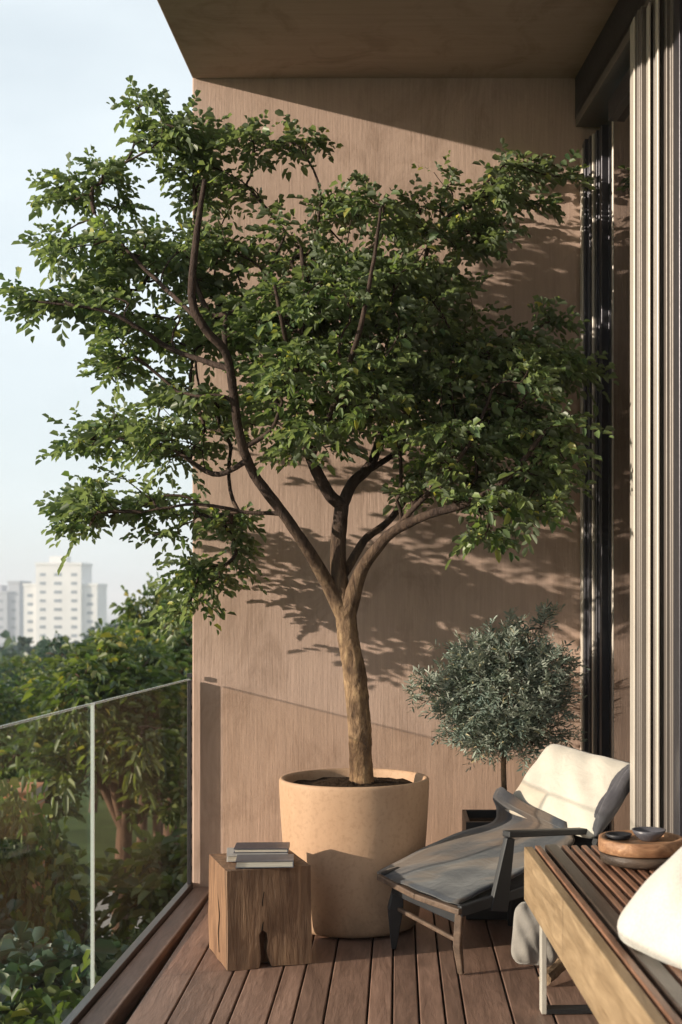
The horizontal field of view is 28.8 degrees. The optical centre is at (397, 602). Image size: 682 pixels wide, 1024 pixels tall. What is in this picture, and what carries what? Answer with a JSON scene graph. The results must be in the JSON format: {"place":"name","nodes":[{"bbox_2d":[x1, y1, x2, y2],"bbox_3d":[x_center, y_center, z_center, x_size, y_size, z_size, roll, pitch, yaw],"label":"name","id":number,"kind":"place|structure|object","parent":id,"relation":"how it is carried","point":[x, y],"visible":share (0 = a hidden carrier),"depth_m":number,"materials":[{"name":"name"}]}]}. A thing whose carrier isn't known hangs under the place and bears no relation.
{"place":"outdoors","nodes":[
{"label":"outdoors","id":0,"kind":"place"},
{"bbox_2d":[0,0,192,610],"label":"sky","id":1,"kind":"structure","parent":0,"point":[61,61],"materials":[{"name":"white"}]},
{"bbox_2d":[1,611,192,894],"bbox_3d":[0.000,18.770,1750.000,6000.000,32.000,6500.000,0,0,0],"label":"ground","id":2,"kind":"structure","parent":0,"point":[94,835],"depth_m":16.03,"materials":[{"name":"green plant"}]},
{"bbox_2d":[0,894,24,939],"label":"garden shrub","id":3,"kind":"object","parent":2,"relation":"on","point":[8,924],"visible":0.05,"depth_m":7.36,"materials":[{"name":"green plant"}]},
{"bbox_2d":[0,581,30,646],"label":"apartment tower","id":4,"kind":"structure","parent":2,"relation":"on","point":[12,610],"depth_m":501.00,"materials":[{"name":"white concrete"}]},
{"bbox_2d":[0,646,49,738],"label":"garden tree","id":5,"kind":"object","parent":2,"relation":"on","point":[24,660],"visible":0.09,"depth_m":20.79,"materials":[{"name":"green plant"}]},
{"bbox_2d":[2,782,47,923],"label":"brick pillar","id":6,"kind":"structure","parent":2,"relation":"on","point":[38,791],"depth_m":8.43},
{"bbox_2d":[0,678,52,781],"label":"garden tree","id":7,"kind":"object","parent":2,"relation":"on","point":[5,703],"visible":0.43,"depth_m":12.58,"materials":[{"name":"green plant"}]},
{"bbox_2d":[0,661,66,777],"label":"garden tree","id":8,"kind":"object","parent":2,"relation":"on","point":[7,683],"visible":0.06,"depth_m":15.85,"materials":[{"name":"green plant"}]},
{"bbox_2d":[0,949,101,1023],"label":"garden shrub","id":9,"kind":"object","parent":2,"relation":"on","point":[50,1011],"visible":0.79,"depth_m":5.24,"materials":[{"name":"green plant"}]},
{"bbox_2d":[0,653,120,837],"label":"garden tree","id":10,"kind":"object","parent":2,"relation":"on","point":[71,809],"visible":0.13,"depth_m":13.46,"materials":[{"name":"green plant"}]},
{"bbox_2d":[0,921,120,1017],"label":"garden shrub","id":11,"kind":"object","parent":2,"relation":"on","point":[63,953],"visible":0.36,"depth_m":5.69,"materials":[{"name":"green plant"}]},
{"bbox_2d":[29,630,99,812],"bbox_3d":[-4.008,1.593,17.518,1.793,2.446,1.778,0,0,-1],"label":"garden tree","id":12,"kind":"object","parent":2,"relation":"on","point":[54,644],"visible":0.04,"depth_m":17.45,"materials":[{"name":"green plant"}]},
{"bbox_2d":[0,620,128,673],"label":"distant wood","id":13,"kind":"object","parent":2,"relation":"on","point":[21,647],"depth_m":79.74,"materials":[{"name":"green plant"}]},
{"bbox_2d":[23,556,107,646],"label":"apartment tower","id":14,"kind":"structure","parent":2,"relation":"on","point":[70,600],"depth_m":460.00,"materials":[{"name":"white concrete"}]},
{"bbox_2d":[54,625,61,628],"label":"window","id":15,"kind":"structure","parent":14,"relation":"in","point":[55,626],"depth_m":459.92,"materials":[{"name":"grey glass"}]},
{"bbox_2d":[45,797,97,943],"bbox_3d":[-2.398,2.149,8.811,0.876,1.670,0.956,0,0,-22],"label":"garden shrub","id":16,"kind":"object","parent":2,"relation":"on","point":[65,871],"visible":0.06,"depth_m":8.82,"materials":[{"name":"green plant"}]},
{"bbox_2d":[41,820,107,945],"bbox_3d":[-2.769,2.032,8.863,1.606,1.383,1.528,0,0,36],"label":"garden shrub","id":17,"kind":"object","parent":2,"relation":"on","point":[83,924],"depth_m":8.90,"materials":[{"name":"green plant"}]},
{"bbox_2d":[46,939,129,966],"bbox_3d":[-1.678,2.233,6.629,1.352,1.165,1.287,0,0,34],"label":"garden shrub","id":18,"kind":"object","parent":2,"relation":"on","point":[124,947],"depth_m":6.73,"materials":[{"name":"green plant"}]},
{"bbox_2d":[0,618,192,941],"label":"garden tree","id":19,"kind":"object","parent":2,"relation":"on","point":[110,681],"visible":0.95,"depth_m":10.15,"materials":[{"name":"green plant"}]},
{"bbox_2d":[61,628,192,841],"bbox_3d":[-2.820,1.470,15.073,2.282,2.696,2.271,0,0,-43],"label":"garden tree","id":20,"kind":"object","parent":2,"relation":"on","point":[143,825],"depth_m":14.93,"materials":[{"name":"green plant"}]},
{"bbox_2d":[111,912,154,959],"bbox_3d":[-1.388,2.385,7.794,1.185,1.035,1.086,0,0,22],"label":"garden shrub","id":21,"kind":"object","parent":2,"relation":"on","point":[132,938],"visible":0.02,"depth_m":7.86,"materials":[{"name":"green plant"}]},
{"bbox_2d":[75,810,192,959],"bbox_3d":[-1.405,2.149,8.782,1.912,1.670,1.752,0,0,32],"label":"garden shrub","id":22,"kind":"object","parent":2,"relation":"on","point":[148,891],"visible":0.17,"depth_m":8.52,"materials":[{"name":"green plant"}]},
{"bbox_2d":[77,597,192,844],"bbox_3d":[-2.094,1.379,12.315,1.753,2.879,1.928,0,0,-22],"label":"garden tree","id":23,"kind":"object","parent":2,"relation":"on","point":[183,639],"visible":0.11,"depth_m":12.05,"materials":[{"name":"green plant"}]},
{"bbox_2d":[109,572,189,869],"bbox_3d":[-2.336,1.258,13.384,1.299,3.129,1.181,0,0,-9],"label":"garden tree","id":24,"kind":"object","parent":2,"relation":"on","point":[133,611],"visible":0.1,"depth_m":13.04,"materials":[{"name":"green plant"}]},
{"bbox_2d":[193,78,599,887],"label":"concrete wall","id":25,"kind":"structure","parent":2,"relation":"on","point":[269,704],"depth_m":5.40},
{"bbox_2d":[75,892,144,936],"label":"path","id":26,"kind":"structure","parent":0,"point":[102,908],"depth_m":11.74,"materials":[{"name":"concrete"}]},
{"bbox_2d":[61,882,680,1023],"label":"deck","id":27,"kind":"structure","parent":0,"point":[167,967],"depth_m":4.07,"materials":[{"name":"brown wood"}]},
{"bbox_2d":[187,673,191,883],"bbox_3d":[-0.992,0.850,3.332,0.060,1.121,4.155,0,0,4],"label":"metal post","id":28,"kind":"object","parent":27,"relation":"on","point":[189,781],"visible":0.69,"depth_m":5.36,"materials":[{"name":"brown metal"}]},
{"bbox_2d":[208,850,311,970],"bbox_3d":[-0.459,1.010,4.387,0.282,0.320,0.306,0,0,-19],"label":"timber block","id":29,"kind":"object","parent":27,"relation":"on","point":[257,917],"depth_m":4.25,"materials":[{"name":"brown wood"}]},
{"bbox_2d":[235,854,293,867],"bbox_3d":[-0.429,0.837,4.291,0.185,0.022,0.115,0,0,-4],"label":"book","id":30,"kind":"object","parent":29,"relation":"on","point":[266,861],"visible":1,"depth_m":4.24,"materials":[{"name":"white paper"}]},
{"bbox_2d":[227,848,287,861],"bbox_3d":[-0.468,0.838,4.415,0.200,0.020,0.145,0,0,-7],"label":"book","id":31,"kind":"object","parent":30,"relation":"on","point":[231,855],"visible":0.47,"depth_m":4.37,"materials":[{"name":"white paper"}]},
{"bbox_2d":[234,842,289,852],"bbox_3d":[-0.454,0.821,4.437,0.180,0.014,0.120,0,0,-2],"label":"book","id":32,"kind":"object","parent":31,"relation":"on","point":[261,847],"visible":1,"depth_m":4.40,"materials":[{"name":"grey paper"}]},
{"bbox_2d":[279,768,428,937],"bbox_3d":[-0.158,0.899,4.800,0.542,0.533,0.542,0,0,0],"label":"terracotta pot","id":33,"kind":"object","parent":27,"relation":"on","point":[345,836],"visible":0.8,"depth_m":4.57,"materials":[{"name":"terracotta"},{"name":"soil"}]},
{"bbox_2d":[0,75,618,783],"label":"potted tree","id":34,"kind":"object","parent":33,"relation":"in","point":[402,379],"visible":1,"depth_m":4.65,"materials":[{"name":"green plant"}]},
{"bbox_2d":[377,767,607,974],"bbox_3d":[0.357,0.866,4.506,0.753,0.602,0.458,0,0,-37],"label":"lounge chair","id":35,"kind":"object","parent":27,"relation":"on","point":[504,892],"visible":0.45,"depth_m":4.26,"materials":[{"name":"black paint"}]},
{"bbox_2d":[377,787,574,903],"bbox_3d":[0.258,0.802,4.485,0.548,0.293,0.432,0,0,-37],"label":"throw blanket","id":36,"kind":"object","parent":35,"relation":"on","point":[458,867],"visible":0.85,"depth_m":4.50,"materials":[{"name":"grey fabric"}]},
{"bbox_2d":[505,744,629,838],"bbox_3d":[0.622,0.652,4.607,0.227,0.272,0.528,0,0,-39],"label":"chair cushion","id":37,"kind":"object","parent":35,"relation":"on","point":[576,788],"visible":0.95,"depth_m":4.55,"materials":[{"name":"beige fabric"}]},
{"bbox_2d":[462,810,524,919],"bbox_3d":[0.398,0.987,5.020,0.296,0.359,0.296,0,0,0],"label":"black planter","id":38,"kind":"object","parent":27,"relation":"on","point":[473,818],"visible":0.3,"depth_m":4.87,"materials":[{"name":"metal"}]},
{"bbox_2d":[401,598,589,789],"bbox_3d":[0.370,0.428,5.032,0.716,0.886,0.584,0,0,0],"label":"olive tree","id":39,"kind":"object","parent":38,"relation":"in","point":[485,677],"visible":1,"depth_m":4.92,"materials":[{"name":"green plant"}]},
{"bbox_2d":[524,844,681,1023],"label":"slatted bench","id":40,"kind":"object","parent":27,"relation":"on","point":[612,982],"visible":0.62,"depth_m":3.06,"materials":[{"name":"brown wood"}]},
{"bbox_2d":[600,851,669,869],"bbox_3d":[0.658,0.691,3.600,0.220,0.029,0.220,0,0,0],"label":"round tray","id":41,"kind":"object","parent":40,"relation":"on","point":[637,863],"visible":0.44,"depth_m":3.50,"materials":[{"name":"brown wood"}]},
{"bbox_2d":[598,830,681,858],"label":"wood slice tray","id":42,"kind":"object","parent":41,"relation":"on","point":[666,844],"visible":0.84,"depth_m":3.51,"materials":[{"name":"brown wood"}]},
{"bbox_2d":[605,831,631,839],"bbox_3d":[0.603,0.640,3.628,0.072,0.014,0.072,0,0,0],"label":"ash dish","id":43,"kind":"object","parent":42,"relation":"on","point":[616,835],"visible":1,"depth_m":3.62,"materials":[{"name":"black ceramic"}]},
{"bbox_2d":[632,827,665,841],"bbox_3d":[0.680,0.632,3.600,0.092,0.030,0.092,0,0,0],"label":"bowl","id":44,"kind":"object","parent":42,"relation":"on","point":[649,834],"visible":1,"depth_m":3.58,"materials":[{"name":"ceramic"}]},
{"bbox_2d":[617,847,681,969],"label":"white pillow","id":45,"kind":"object","parent":40,"relation":"on","point":[649,923],"visible":1,"depth_m":2.65,"materials":[{"name":"fabric"}]},
{"bbox_2d":[575,0,681,835],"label":"sliding door","id":46,"kind":"structure","parent":27,"relation":"on","point":[628,90],"depth_m":4.33,"materials":[{"name":"brown metal"}]},
{"bbox_2d":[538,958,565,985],"bbox_3d":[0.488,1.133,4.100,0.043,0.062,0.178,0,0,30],"label":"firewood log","id":47,"kind":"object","parent":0,"point":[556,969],"visible":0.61,"depth_m":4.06,"materials":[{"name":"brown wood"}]},
{"bbox_2d":[511,902,557,965],"bbox_3d":[0.419,1.005,4.019,0.158,0.190,0.080,0,0,-10],"label":"grey cushion","id":48,"kind":"object","parent":47,"relation":"on","point":[525,946],"visible":0.57,"depth_m":3.99,"materials":[{"name":"fabric"}]},
{"bbox_3d":[2.240,-0.460,1.550,2.520,3.340,8.300,0,0,0],"label":"room interior","id":49,"kind":"object","parent":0,"visible":0},
{"bbox_2d":[157,0,617,77],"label":"soffit slab","id":50,"kind":"structure","parent":49,"relation":"on","point":[385,38],"depth_m":5.01,"materials":[{"name":"concrete"}]}
]}

